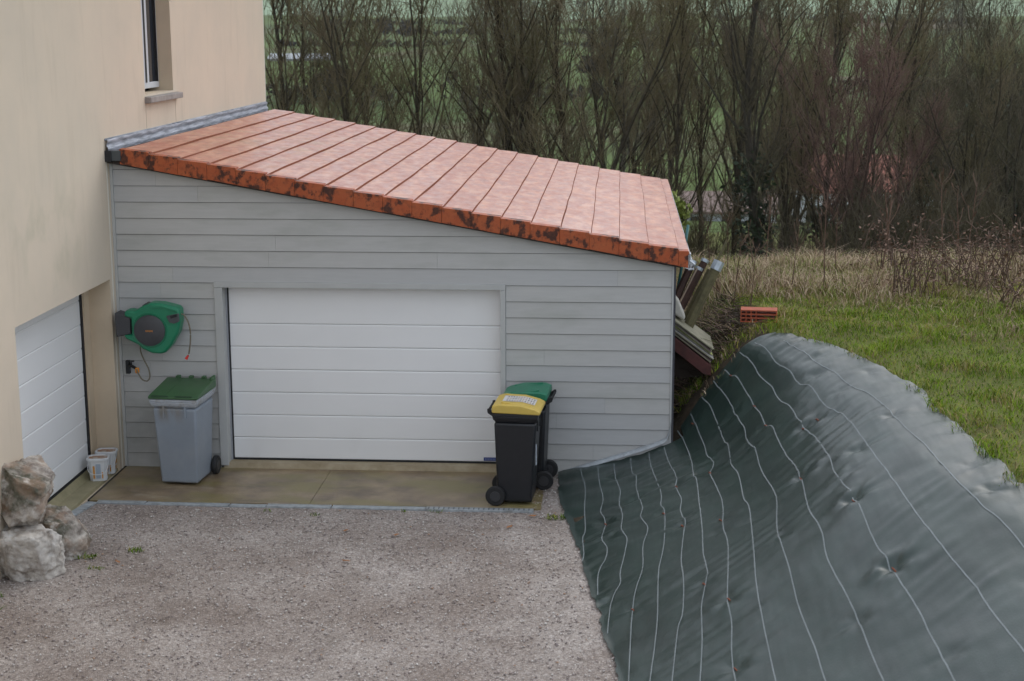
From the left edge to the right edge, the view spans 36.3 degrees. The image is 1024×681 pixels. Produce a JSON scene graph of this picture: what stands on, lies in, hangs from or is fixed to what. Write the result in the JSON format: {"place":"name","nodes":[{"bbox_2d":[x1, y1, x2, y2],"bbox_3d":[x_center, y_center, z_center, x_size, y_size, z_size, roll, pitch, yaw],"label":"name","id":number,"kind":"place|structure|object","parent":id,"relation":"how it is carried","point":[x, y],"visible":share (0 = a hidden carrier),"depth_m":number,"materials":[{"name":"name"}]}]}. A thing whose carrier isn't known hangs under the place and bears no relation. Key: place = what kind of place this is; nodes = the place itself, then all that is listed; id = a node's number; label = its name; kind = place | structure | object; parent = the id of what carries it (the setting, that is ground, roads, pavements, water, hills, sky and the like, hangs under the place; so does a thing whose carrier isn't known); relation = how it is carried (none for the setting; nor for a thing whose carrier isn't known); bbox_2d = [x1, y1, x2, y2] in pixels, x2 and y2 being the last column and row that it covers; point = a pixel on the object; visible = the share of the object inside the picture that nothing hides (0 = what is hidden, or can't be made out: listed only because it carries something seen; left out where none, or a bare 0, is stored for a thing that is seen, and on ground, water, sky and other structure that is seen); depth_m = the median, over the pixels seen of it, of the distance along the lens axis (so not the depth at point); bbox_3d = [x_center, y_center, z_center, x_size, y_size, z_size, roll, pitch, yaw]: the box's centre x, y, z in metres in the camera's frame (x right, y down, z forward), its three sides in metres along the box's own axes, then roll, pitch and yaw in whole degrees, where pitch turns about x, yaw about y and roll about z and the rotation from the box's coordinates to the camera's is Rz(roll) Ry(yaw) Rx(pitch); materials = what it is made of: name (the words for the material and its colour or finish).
{"place":"outdoors","nodes":[
{"label":"outdoors","id":0,"kind":"place"},
{"bbox_2d":[263,0,1023,541],"bbox_3d":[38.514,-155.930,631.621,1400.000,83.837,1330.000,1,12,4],"label":"ground","id":1,"kind":"structure","parent":0,"point":[683,412],"depth_m":146.39,"materials":[{"name":"plant"}]},
{"bbox_2d":[47,468,117,510],"bbox_3d":[-4.614,1.669,15.672,0.550,0.170,2.660,1,12,4],"label":"house threshold","id":2,"kind":"object","parent":1,"relation":"on","point":[78,491],"visible":0.13,"depth_m":16.05,"materials":[{"name":"concrete"}]},
{"bbox_2d":[86,454,109,480],"bbox_3d":[-4.362,1.348,16.483,0.227,0.252,0.229,-2,12,-8],"label":"bucket","id":3,"kind":"object","parent":2,"relation":"on","point":[98,465],"visible":1,"depth_m":16.43,"materials":[{"name":"white"}]},
{"bbox_2d":[95,447,117,473],"bbox_3d":[-4.341,1.296,16.737,0.227,0.252,0.229,-1,12,-4],"label":"bucket","id":4,"kind":"object","parent":2,"relation":"on","point":[111,452],"visible":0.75,"depth_m":16.71,"materials":[{"name":"white"}]},
{"bbox_2d":[0,0,265,579],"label":"house","id":5,"kind":"structure","parent":1,"relation":"on","point":[81,81],"depth_m":15.79,"materials":[{"name":"beige"}]},
{"bbox_2d":[15,291,96,501],"bbox_3d":[-4.624,0.620,15.412,0.080,2.070,2.751,1,12,4],"label":"garage door","id":6,"kind":"structure","parent":5,"relation":"in","point":[54,347],"depth_m":15.83,"materials":[{"name":"white"}]},
{"bbox_2d":[140,0,182,103],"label":"window","id":7,"kind":"structure","parent":5,"relation":"in","point":[148,10],"depth_m":18.43,"materials":[{"name":"grey plastic"}]},
{"bbox_2d":[263,0,337,117],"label":"bare tree","id":8,"kind":"object","parent":1,"relation":"on","point":[281,104],"visible":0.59,"depth_m":40.83,"materials":[{"name":"brown plant"}]},
{"bbox_2d":[0,474,617,680],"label":"gravel yard","id":9,"kind":"structure","parent":1,"relation":"on","point":[370,649],"depth_m":13.14,"materials":[{"name":"gravel"}]},
{"bbox_2d":[0,524,65,581],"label":"boulder","id":10,"kind":"object","parent":9,"relation":"on","point":[32,552],"visible":0.94,"depth_m":13.61,"materials":[{"name":"stone"}]},
{"bbox_2d":[1,455,55,527],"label":"boulder","id":11,"kind":"object","parent":10,"relation":"on","point":[27,486],"visible":0.99,"depth_m":13.65,"materials":[{"name":"stone"}]},
{"bbox_2d":[38,504,91,560],"bbox_3d":[-4.168,1.793,14.309,0.585,0.466,0.619,11,20,13],"label":"boulder","id":12,"kind":"object","parent":9,"relation":"on","point":[68,526],"visible":0.49,"depth_m":14.21,"materials":[{"name":"stone"}]},
{"bbox_2d":[0,509,564,609],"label":"weeds","id":13,"kind":"object","parent":9,"relation":"on","point":[140,549],"visible":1,"depth_m":14.40,"materials":[{"name":"green plant"}]},
{"bbox_2d":[72,466,533,515],"bbox_3d":[-2.071,1.615,16.044,4.628,0.076,1.930,1,12,4],"label":"drain edging","id":14,"kind":"object","parent":9,"relation":"on","point":[82,508],"visible":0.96,"depth_m":15.65,"materials":[{"name":"grey"}]},
{"bbox_2d":[89,466,543,509],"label":"concrete slab","id":15,"kind":"structure","parent":1,"relation":"on","point":[329,487],"depth_m":16.29,"materials":[{"name":"concrete"}]},
{"bbox_2d":[148,375,220,482],"bbox_3d":[-3.455,0.946,16.532,0.543,1.075,0.694,1,12,8],"label":"wheelie bin","id":16,"kind":"object","parent":15,"relation":"on","point":[183,414],"visible":1,"depth_m":16.31,"materials":[{"name":"grey plastic"}]},
{"bbox_2d":[224,459,495,471],"bbox_3d":[-1.583,1.346,17.101,3.100,0.055,0.330,1,12,4],"label":"door threshold","id":17,"kind":"object","parent":15,"relation":"on","point":[360,465],"depth_m":16.97,"materials":[{"name":"concrete"}]},
{"bbox_2d":[485,393,544,505],"bbox_3d":[0.036,1.096,15.792,0.550,1.065,0.504,1,12,8],"label":"wheelie bin","id":18,"kind":"object","parent":15,"relation":"on","point":[517,420],"visible":1,"depth_m":15.61,"materials":[{"name":"black plastic"}]},
{"bbox_2d":[503,382,557,489],"bbox_3d":[0.186,0.985,16.357,0.550,1.055,0.496,1,12,8],"label":"wheelie bin","id":19,"kind":"object","parent":15,"relation":"on","point":[547,470],"visible":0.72,"depth_m":16.19,"materials":[{"name":"black plastic"}]},
{"bbox_2d":[265,0,412,120],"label":"bare tree","id":20,"kind":"object","parent":1,"relation":"on","point":[306,50],"visible":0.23,"depth_m":42.16,"materials":[{"name":"brown plant"}]},
{"bbox_2d":[271,0,442,137],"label":"bare tree","id":21,"kind":"object","parent":1,"relation":"on","point":[343,100],"visible":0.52,"depth_m":38.98,"materials":[{"name":"brown plant"}]},
{"bbox_2d":[298,0,476,131],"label":"bare tree","id":22,"kind":"object","parent":1,"relation":"on","point":[399,80],"visible":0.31,"depth_m":43.79,"materials":[{"name":"brown plant"}]},
{"bbox_2d":[104,101,694,473],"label":"garage","id":23,"kind":"structure","parent":1,"relation":"on","point":[336,290],"depth_m":16.72,"materials":[{"name":"grey"}]},
{"bbox_2d":[115,301,190,381],"bbox_3d":[-3.804,0.023,16.618,0.822,0.887,0.269,3,12,13],"label":"hose reel","id":24,"kind":"object","parent":23,"relation":"attached to","point":[154,327],"visible":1,"depth_m":16.49,"materials":[{"name":"green"}]},
{"bbox_2d":[225,288,500,463],"bbox_3d":[-1.594,0.373,16.896,2.973,1.985,0.060,1,12,4],"label":"garage door","id":25,"kind":"structure","parent":23,"relation":"in","point":[315,374],"depth_m":16.88,"materials":[{"name":"white"}]},
{"bbox_2d":[676,260,696,299],"bbox_3d":[1.817,-0.478,17.199,0.499,0.817,0.095,-7,14,-31],"label":"post","id":26,"kind":"object","parent":23,"relation":"attached to","point":[682,284],"visible":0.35,"depth_m":17.18,"materials":[{"name":"brown wood"}]},
{"bbox_2d":[675,265,702,317],"bbox_3d":[1.881,-0.429,17.204,0.457,0.784,0.086,-4,12,-18],"label":"post","id":27,"kind":"object","parent":23,"relation":"attached to","point":[690,287],"visible":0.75,"depth_m":17.17,"materials":[{"name":"brown wood"}]},
{"bbox_2d":[683,258,708,309],"bbox_3d":[1.947,-0.502,17.312,0.506,0.816,0.091,-5,13,-23],"label":"post","id":28,"kind":"object","parent":23,"relation":"attached to","point":[704,262],"visible":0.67,"depth_m":17.29,"materials":[{"name":"brown wood"}]},
{"bbox_2d":[309,0,580,150],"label":"bare tree","id":29,"kind":"object","parent":1,"relation":"on","point":[420,25],"visible":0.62,"depth_m":39.60,"materials":[{"name":"brown plant"}]},
{"bbox_2d":[354,0,579,149],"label":"bare tree","id":30,"kind":"object","parent":1,"relation":"on","point":[457,100],"visible":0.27,"depth_m":44.67,"materials":[{"name":"brown plant"}]},
{"bbox_2d":[442,0,595,160],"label":"bare tree","id":31,"kind":"object","parent":1,"relation":"on","point":[507,70],"visible":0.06,"depth_m":68.94,"materials":[{"name":"brown plant"}]},
{"bbox_2d":[391,26,651,36],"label":"hedge","id":32,"kind":"object","parent":1,"relation":"on","point":[457,31],"visible":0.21,"depth_m":511.07,"materials":[{"name":"plant"}]},
{"bbox_2d":[477,0,591,154],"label":"bare tree","id":33,"kind":"object","parent":1,"relation":"on","point":[528,61],"visible":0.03,"depth_m":70.42,"materials":[{"name":"brown plant"}]},
{"bbox_2d":[447,0,622,158],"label":"bare tree","id":34,"kind":"object","parent":1,"relation":"on","point":[490,54],"visible":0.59,"depth_m":40.28,"materials":[{"name":"brown plant"}]},
{"bbox_2d":[274,35,796,47],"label":"hedge","id":35,"kind":"object","parent":1,"relation":"on","point":[294,43],"visible":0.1,"depth_m":426.68,"materials":[{"name":"plant"}]},
{"bbox_2d":[405,0,713,175],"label":"bare tree","id":36,"kind":"object","parent":1,"relation":"on","point":[534,121],"visible":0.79,"depth_m":39.52,"materials":[{"name":"brown plant"}]},
{"bbox_2d":[487,0,700,171],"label":"bare tree","id":37,"kind":"object","parent":1,"relation":"on","point":[543,16],"visible":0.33,"depth_m":43.12,"materials":[{"name":"brown plant"}]},
{"bbox_2d":[543,0,727,176],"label":"bare tree","id":38,"kind":"object","parent":1,"relation":"on","point":[595,98],"visible":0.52,"depth_m":41.19,"materials":[{"name":"brown plant"}]},
{"bbox_2d":[554,0,725,182],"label":"bare tree","id":39,"kind":"object","parent":1,"relation":"on","point":[649,138],"visible":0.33,"depth_m":44.66,"materials":[{"name":"brown plant"}]},
{"bbox_2d":[266,70,1018,104],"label":"hedge","id":40,"kind":"object","parent":1,"relation":"on","point":[570,94],"visible":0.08,"depth_m":263.43,"materials":[{"name":"plant"}]},
{"bbox_2d":[607,0,689,180],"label":"bare tree","id":41,"kind":"object","parent":1,"relation":"on","point":[653,34],"visible":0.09,"depth_m":56.54,"materials":[{"name":"brown plant"}]},
{"bbox_2d":[623,0,716,193],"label":"bare tree","id":42,"kind":"object","parent":1,"relation":"on","point":[659,139],"visible":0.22,"depth_m":54.10,"materials":[{"name":"brown plant"}]},
{"bbox_2d":[612,0,747,213],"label":"bare tree","id":43,"kind":"object","parent":1,"relation":"on","point":[679,116],"visible":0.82,"depth_m":39.33,"materials":[{"name":"brown plant"}]},
{"bbox_2d":[672,190,692,231],"bbox_3d":[2.646,-1.981,25.180,0.554,0.914,0.512,1,12,4],"label":"sapling","id":44,"kind":"object","parent":1,"relation":"on","point":[683,212],"visible":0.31,"depth_m":25.07,"materials":[{"name":"green plant"}]},
{"bbox_2d":[674,352,701,376],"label":"pallet block","id":45,"kind":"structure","parent":1,"relation":"on","point":[681,365],"depth_m":17.28,"materials":[{"name":"brown"}]},
{"bbox_2d":[684,269,709,319],"bbox_3d":[1.985,-0.356,17.415,0.509,0.880,0.070,-3,12,-15],"label":"post","id":46,"kind":"object","parent":45,"relation":"on","point":[687,311],"visible":0.28,"depth_m":17.39,"materials":[{"name":"brown wood"}]},
{"bbox_2d":[650,166,727,257],"bbox_3d":[3.974,-2.538,40.014,3.482,3.892,2.334,4,12,19],"label":"shrub","id":47,"kind":"object","parent":1,"relation":"on","point":[701,229],"visible":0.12,"depth_m":39.64,"materials":[{"name":"green plant"}]},
{"bbox_2d":[675,336,710,375],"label":"beam","id":48,"kind":"structure","parent":1,"relation":"on","point":[695,359],"depth_m":16.93,"materials":[{"name":"wood"}]},
{"bbox_2d":[675,333,710,362],"bbox_3d":[1.978,0.005,17.306,0.425,0.341,0.750,1,12,4],"label":"corrugated sheet","id":49,"kind":"object","parent":48,"relation":"on","point":[703,355],"visible":0.16,"depth_m":16.95,"materials":[{"name":"metal"}]},
{"bbox_2d":[675,329,713,359],"bbox_3d":[1.989,-0.026,17.278,0.449,0.341,0.750,1,12,4],"label":"corrugated sheet","id":50,"kind":"object","parent":49,"relation":"on","point":[692,343],"visible":0.21,"depth_m":16.92,"materials":[{"name":"metal"}]},
{"bbox_2d":[675,326,711,355],"bbox_3d":[1.985,-0.070,17.310,0.437,0.341,0.750,1,12,4],"label":"corrugated sheet","id":51,"kind":"object","parent":50,"relation":"on","point":[690,338],"visible":0.17,"depth_m":16.95,"materials":[{"name":"metal"}]},
{"bbox_2d":[675,323,711,352],"bbox_3d":[1.978,-0.101,17.284,0.425,0.341,0.750,1,12,4],"label":"corrugated sheet","id":52,"kind":"object","parent":51,"relation":"on","point":[706,347],"visible":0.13,"depth_m":16.93,"materials":[{"name":"metal"}]},
{"bbox_2d":[675,316,713,349],"bbox_3d":[1.989,-0.132,17.256,0.449,0.341,0.750,1,12,4],"label":"corrugated sheet","id":53,"kind":"object","parent":52,"relation":"on","point":[698,333],"visible":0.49,"depth_m":17.07,"materials":[{"name":"metal"}]},
{"bbox_2d":[675,296,684,319],"bbox_3d":[1.842,-0.397,17.248,0.125,0.258,0.480,1,12,4],"label":"cement bag","id":54,"kind":"object","parent":53,"relation":"on","point":[679,312],"visible":0.54,"depth_m":17.02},
{"bbox_2d":[685,259,723,327],"bbox_3d":[2.056,-0.391,17.226,0.603,1.007,0.130,-4,12,-20],"label":"post","id":55,"kind":"object","parent":53,"relation":"on","point":[716,267],"visible":0.81,"depth_m":17.18,"materials":[{"name":"brown wood"}]},
{"bbox_2d":[639,0,772,258],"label":"bare tree","id":56,"kind":"object","parent":1,"relation":"on","point":[701,141],"visible":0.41,"depth_m":42.84,"materials":[{"name":"brown plant"}]},
{"bbox_2d":[677,161,748,259],"bbox_3d":[4.763,-2.592,40.100,3.645,4.074,2.443,7,13,30],"label":"shrub","id":57,"kind":"object","parent":1,"relation":"on","point":[694,242],"visible":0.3,"depth_m":39.62,"materials":[{"name":"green plant"}]},
{"bbox_2d":[673,286,774,416],"bbox_3d":[2.240,0.058,18.290,1.445,1.176,3.271,1,12,4],"label":"brushwood","id":58,"kind":"object","parent":1,"relation":"on","point":[719,329],"visible":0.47,"depth_m":17.91,"materials":[{"name":"brown"}]},
{"bbox_2d":[681,191,779,222],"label":"shed","id":59,"kind":"structure","parent":1,"relation":"on","point":[708,199],"depth_m":100.26,"materials":[{"name":"white"}]},
{"bbox_2d":[684,0,824,261],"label":"bare tree","id":60,"kind":"object","parent":1,"relation":"on","point":[737,171],"visible":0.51,"depth_m":39.43,"materials":[{"name":"brown plant"}]},
{"bbox_2d":[675,0,838,261],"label":"bare tree","id":61,"kind":"object","parent":1,"relation":"on","point":[752,167],"visible":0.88,"depth_m":37.71,"materials":[{"name":"brown plant"}]},
{"bbox_2d":[740,307,776,322],"bbox_3d":[2.742,-0.285,17.352,0.400,0.138,0.200,2,12,10],"label":"hollow brick","id":62,"kind":"object","parent":1,"relation":"on","point":[748,314],"visible":0.98,"depth_m":17.29,"materials":[{"name":"brick"}]},
{"bbox_2d":[710,206,810,258],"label":"shrub","id":63,"kind":"object","parent":1,"relation":"on","point":[777,242],"visible":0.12,"depth_m":47.14,"materials":[{"name":"brown plant"}]},
{"bbox_2d":[647,0,876,254],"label":"bare tree","id":64,"kind":"object","parent":1,"relation":"on","point":[743,145],"visible":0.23,"depth_m":47.78,"materials":[{"name":"brown plant"}]},
{"bbox_2d":[658,0,876,252],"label":"bare tree","id":65,"kind":"object","parent":1,"relation":"on","point":[730,158],"visible":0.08,"depth_m":60.30,"materials":[{"name":"brown plant"}]},
{"bbox_2d":[718,0,852,256],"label":"bare tree","id":66,"kind":"object","parent":1,"relation":"on","point":[786,186],"visible":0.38,"depth_m":43.58,"materials":[{"name":"brown plant"}]},
{"bbox_2d":[558,332,1023,680],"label":"ground cover fabric","id":67,"kind":"object","parent":1,"relation":"on","point":[789,507],"visible":1,"depth_m":12.22,"materials":[{"name":"fabric"}]},
{"bbox_2d":[726,0,856,255],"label":"bare tree","id":68,"kind":"object","parent":1,"relation":"on","point":[775,194],"visible":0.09,"depth_m":56.54,"materials":[{"name":"brown plant"}]},
{"bbox_2d":[769,211,850,255],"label":"shrub","id":69,"kind":"object","parent":1,"relation":"on","point":[804,246],"visible":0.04,"depth_m":46.51,"materials":[{"name":"brown plant"}]},
{"bbox_2d":[675,9,975,23],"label":"hedge","id":70,"kind":"object","parent":1,"relation":"on","point":[882,20],"visible":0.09,"depth_m":611.09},
{"bbox_2d":[815,192,838,285],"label":"dead stalk","id":71,"kind":"object","parent":1,"relation":"on","point":[825,205],"visible":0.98,"depth_m":19.22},
{"bbox_2d":[751,155,938,260],"bbox_3d":[7.537,-2.345,35.323,3.714,3.614,3.438,6,13,28],"label":"shrub","id":72,"kind":"object","parent":1,"relation":"on","point":[851,246],"visible":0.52,"depth_m":35.11,"materials":[{"name":"brown plant"}]},
{"bbox_2d":[676,243,1023,396],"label":"dry grass","id":73,"kind":"structure","parent":1,"relation":"on","point":[774,270],"depth_m":19.90,"materials":[{"name":"beige"}]},
{"bbox_2d":[752,0,963,253],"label":"bare tree","id":74,"kind":"object","parent":1,"relation":"on","point":[838,49],"visible":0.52,"depth_m":40.86,"materials":[{"name":"brown plant"}]},
{"bbox_2d":[753,0,963,258],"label":"bare tree","id":75,"kind":"object","parent":1,"relation":"on","point":[855,151],"visible":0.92,"depth_m":36.07,"materials":[{"name":"brown plant"}]},
{"bbox_2d":[790,192,934,249],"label":"shrub","id":76,"kind":"object","parent":1,"relation":"on","point":[801,215],"visible":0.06,"depth_m":44.14,"materials":[{"name":"brown plant"}]},
{"bbox_2d":[805,155,926,255],"bbox_3d":[8.970,-2.649,39.725,2.627,4.381,3.920,-9,15,-38],"label":"shrub","id":77,"kind":"object","parent":1,"relation":"on","point":[828,235],"visible":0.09,"depth_m":39.56,"materials":[{"name":"brown plant"}]},
{"bbox_2d":[789,154,957,225],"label":"farmhouse","id":78,"kind":"object","parent":1,"relation":"on","point":[883,171],"visible":0.02,"depth_m":103.70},
{"bbox_2d":[800,175,949,256],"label":"shrub","id":79,"kind":"object","parent":1,"relation":"on","point":[855,208],"visible":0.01,"depth_m":47.07,"materials":[{"name":"brown plant"}]},
{"bbox_2d":[880,172,899,271],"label":"dead stalk","id":80,"kind":"object","parent":1,"relation":"on","point":[890,205],"visible":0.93,"depth_m":20.18,"materials":[{"name":"plant"}]},
{"bbox_2d":[839,1,988,214],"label":"bare tree","id":81,"kind":"object","parent":1,"relation":"on","point":[905,29],"visible":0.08,"depth_m":54.68,"materials":[{"name":"brown plant"}]},
{"bbox_2d":[850,213,979,274],"bbox_3d":[5.509,-1.250,21.128,1.845,0.895,1.779,-7,13,-30],"label":"bramble","id":82,"kind":"object","parent":1,"relation":"on","point":[890,252],"visible":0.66,"depth_m":21.17,"materials":[{"name":"brown"}]},
{"bbox_2d":[844,0,994,245],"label":"bare tree","id":83,"kind":"object","parent":1,"relation":"on","point":[913,77],"visible":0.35,"depth_m":41.77,"materials":[{"name":"brown plant"}]},
{"bbox_2d":[832,162,1006,255],"bbox_3d":[9.348,-2.405,37.873,3.701,3.890,3.998,-3,12,-15],"label":"shrub","id":84,"kind":"object","parent":1,"relation":"on","point":[915,213],"visible":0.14,"depth_m":38.24,"materials":[{"name":"brown plant"}]},
{"bbox_2d":[856,235,983,302],"bbox_3d":[4.729,-0.862,18.386,1.595,0.846,1.238,-7,14,-32],"label":"bramble","id":85,"kind":"object","parent":1,"relation":"on","point":[911,256],"visible":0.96,"depth_m":18.44,"materials":[{"name":"brown"}]},
{"bbox_2d":[878,0,995,237],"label":"bare tree","id":86,"kind":"object","parent":1,"relation":"on","point":[933,69],"visible":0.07,"depth_m":69.62,"materials":[{"name":"brown plant"}]},
{"bbox_2d":[856,0,1023,256],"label":"bare tree","id":87,"kind":"object","parent":1,"relation":"on","point":[999,93],"visible":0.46,"depth_m":38.79,"materials":[{"name":"brown plant"}]},
{"bbox_2d":[874,182,1010,255],"bbox_3d":[9.088,-1.966,32.370,2.547,2.677,2.752,-2,12,-10],"label":"shrub","id":88,"kind":"object","parent":1,"relation":"on","point":[962,225],"visible":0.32,"depth_m":31.83,"materials":[{"name":"brown plant"}]},
{"bbox_2d":[931,168,954,268],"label":"dead stalk","id":89,"kind":"object","parent":1,"relation":"on","point":[942,220],"visible":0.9,"depth_m":21.74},
{"bbox_2d":[869,0,1023,254],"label":"bare tree","id":90,"kind":"object","parent":1,"relation":"on","point":[1009,142],"visible":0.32,"depth_m":41.04,"materials":[{"name":"brown plant"}]},
{"bbox_2d":[879,0,1023,167],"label":"bare tree","id":91,"kind":"object","parent":1,"relation":"on","point":[922,68],"visible":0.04,"depth_m":68.11,"materials":[{"name":"brown plant"}]},
{"bbox_2d":[886,0,1023,231],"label":"bare tree","id":92,"kind":"object","parent":1,"relation":"on","point":[971,70],"visible":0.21,"depth_m":47.53,"materials":[{"name":"brown plant"}]},
{"bbox_2d":[892,221,1023,292],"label":"bramble","id":93,"kind":"object","parent":1,"relation":"on","point":[990,260],"visible":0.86,"depth_m":19.25,"materials":[{"name":"brown"}]},
{"bbox_2d":[894,56,1023,254],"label":"bare tree","id":94,"kind":"object","parent":1,"relation":"on","point":[1004,144],"visible":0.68,"depth_m":36.06,"materials":[{"name":"brown plant"}]},
{"bbox_2d":[909,158,1023,255],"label":"shrub","id":95,"kind":"object","parent":1,"relation":"on","point":[986,213],"visible":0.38,"depth_m":31.83,"materials":[{"name":"brown plant"}]},
{"bbox_2d":[914,0,1023,147],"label":"bare tree","id":96,"kind":"object","parent":1,"relation":"on","point":[956,4],"visible":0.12,"depth_m":60.23,"materials":[{"name":"brown plant"}]},
{"bbox_2d":[919,80,1023,252],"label":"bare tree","id":97,"kind":"object","parent":1,"relation":"on","point":[1019,214],"visible":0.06,"depth_m":47.75,"materials":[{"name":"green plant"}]},
{"bbox_2d":[961,172,990,254],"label":"dead stalk","id":98,"kind":"object","parent":1,"relation":"on","point":[974,205],"visible":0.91,"depth_m":24.75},
{"bbox_2d":[932,0,1023,155],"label":"bare tree","id":99,"kind":"object","parent":1,"relation":"on","point":[990,12],"visible":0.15,"depth_m":49.74,"materials":[{"name":"brown plant"}]},
{"bbox_2d":[935,211,1023,279],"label":"bramble","id":100,"kind":"object","parent":1,"relation":"on","point":[1002,240],"visible":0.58,"depth_m":20.82,"materials":[{"name":"brown"}]},
{"bbox_2d":[939,0,1023,250],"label":"bare tree","id":101,"kind":"object","parent":1,"relation":"on","point":[1021,65],"visible":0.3,"depth_m":45.63,"materials":[{"name":"brown plant"}]},
{"bbox_2d":[942,263,1023,311],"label":"bramble","id":102,"kind":"object","parent":1,"relation":"on","point":[1016,294],"visible":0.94,"depth_m":17.80,"materials":[{"name":"brown"}]},
{"bbox_2d":[674,269,1023,485],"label":"grass","id":103,"kind":"structure","parent":0,"point":[851,316],"depth_m":16.35,"materials":[{"name":"green"}]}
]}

